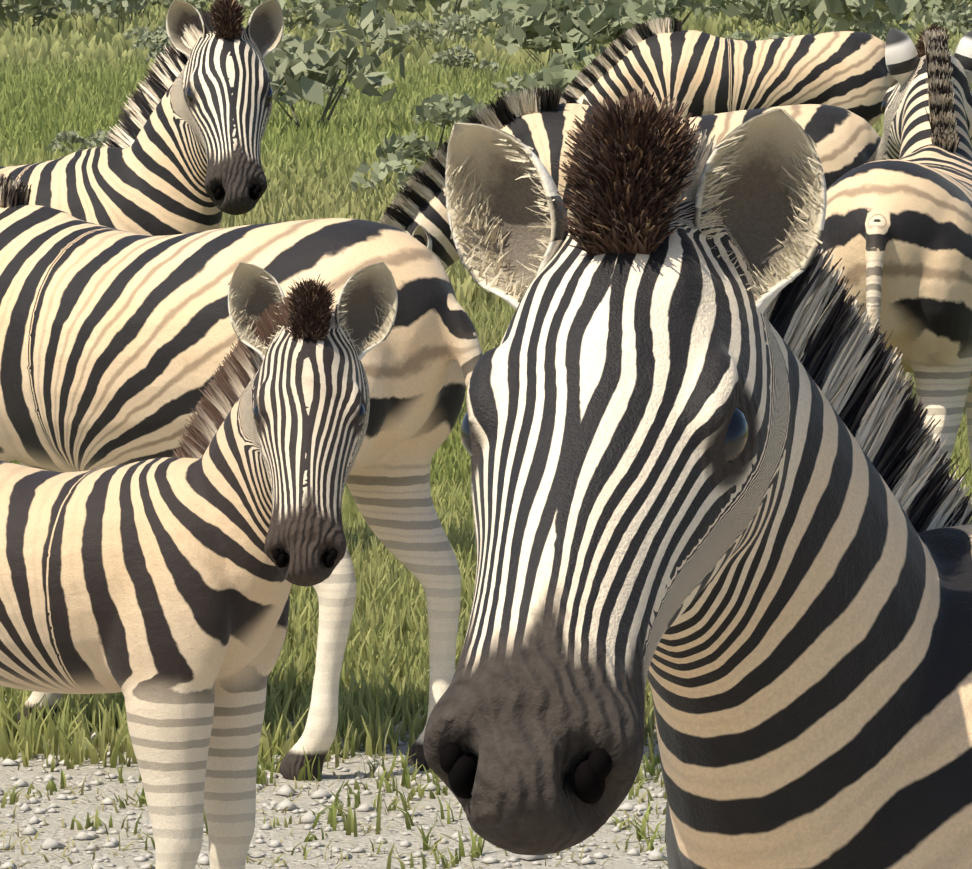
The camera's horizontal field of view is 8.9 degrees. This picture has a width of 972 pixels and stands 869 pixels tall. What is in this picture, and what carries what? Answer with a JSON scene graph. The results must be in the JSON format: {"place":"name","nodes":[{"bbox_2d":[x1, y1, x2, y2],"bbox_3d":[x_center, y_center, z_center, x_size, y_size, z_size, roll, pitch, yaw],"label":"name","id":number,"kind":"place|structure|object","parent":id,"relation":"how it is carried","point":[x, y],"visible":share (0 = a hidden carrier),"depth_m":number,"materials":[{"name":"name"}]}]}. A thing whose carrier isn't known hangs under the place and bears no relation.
{"place":"outdoors","nodes":[
{"label":"outdoors","id":0,"kind":"place"},
{"bbox_2d":[0,31,667,868],"bbox_3d":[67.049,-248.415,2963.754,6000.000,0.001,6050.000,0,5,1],"label":"ground","id":1,"kind":"structure","parent":0,"point":[82,807],"depth_m":13.66,"materials":[{"name":"grey gravel"}]},
{"bbox_2d":[0,0,283,235],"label":"zebra","id":2,"kind":"object","parent":1,"relation":"on","point":[179,153],"visible":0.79,"depth_m":18.42,"materials":[{"name":"multicoloured"}]},
{"bbox_2d":[0,262,397,868],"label":"zebra foal","id":3,"kind":"object","parent":1,"relation":"on","point":[156,591],"visible":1,"depth_m":11.24,"materials":[{"name":"multicoloured"}]},
{"bbox_2d":[0,172,482,779],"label":"zebra","id":4,"kind":"object","parent":1,"relation":"on","point":[114,346],"visible":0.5,"depth_m":14.51,"materials":[{"name":"multicoloured"}]},
{"bbox_2d":[0,698,666,868],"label":"pebbles","id":5,"kind":"object","parent":1,"relation":"on","point":[284,790],"visible":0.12,"depth_m":13.74,"materials":[{"name":"gravel"}]},
{"bbox_2d":[0,715,667,868],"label":"grass tufts","id":6,"kind":"object","parent":1,"relation":"on","point":[350,824],"visible":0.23,"depth_m":13.95,"materials":[{"name":"green plant"}]},
{"bbox_2d":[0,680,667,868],"bbox_3d":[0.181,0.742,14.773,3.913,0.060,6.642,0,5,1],"label":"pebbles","id":7,"kind":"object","parent":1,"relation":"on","point":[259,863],"visible":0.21,"depth_m":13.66,"materials":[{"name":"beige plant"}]},
{"bbox_2d":[0,0,971,130],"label":"shrubs","id":8,"kind":"object","parent":1,"relation":"on","point":[298,66],"visible":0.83,"depth_m":67.04,"materials":[{"name":"green plant"}]},
{"bbox_2d":[46,13,953,191],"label":"shrubs","id":9,"kind":"object","parent":1,"relation":"on","point":[441,110],"visible":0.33,"depth_m":44.68,"materials":[{"name":"green plant"}]},
{"bbox_2d":[378,85,880,269],"bbox_3d":[0.575,-0.655,23.767,2.336,1.367,0.588,-1,5,-7],"label":"zebra","id":10,"kind":"object","parent":1,"relation":"on","point":[845,140],"visible":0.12,"depth_m":23.57,"materials":[{"name":"multicoloured"}]},
{"bbox_2d":[423,81,971,868],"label":"zebra","id":11,"kind":"object","parent":1,"relation":"on","point":[717,493],"visible":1,"depth_m":5.88,"materials":[{"name":"multicoloured"}]},
{"bbox_2d":[559,17,897,125],"bbox_3d":[1.449,-1.777,36.855,2.309,1.400,0.600,0,5,-1],"label":"zebra","id":12,"kind":"object","parent":1,"relation":"on","point":[701,73],"visible":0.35,"depth_m":36.60,"materials":[{"name":"multicoloured"}]},
{"bbox_2d":[819,23,971,471],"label":"zebra","id":13,"kind":"object","parent":1,"relation":"on","point":[897,231],"visible":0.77,"depth_m":17.74,"materials":[{"name":"multicoloured"}]},
{"bbox_2d":[0,296,971,768],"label":"grass","id":14,"kind":"structure","parent":0,"point":[386,664],"depth_m":16.12,"materials":[{"name":"green plant"}]},
{"bbox_2d":[0,52,971,312],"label":"grass","id":15,"kind":"structure","parent":0,"point":[308,168],"depth_m":53.39,"materials":[{"name":"green plant"}]},
{"bbox_2d":[0,0,971,66],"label":"grass","id":16,"kind":"structure","parent":0,"point":[64,33],"depth_m":91.53,"materials":[{"name":"green plant"}]}
]}

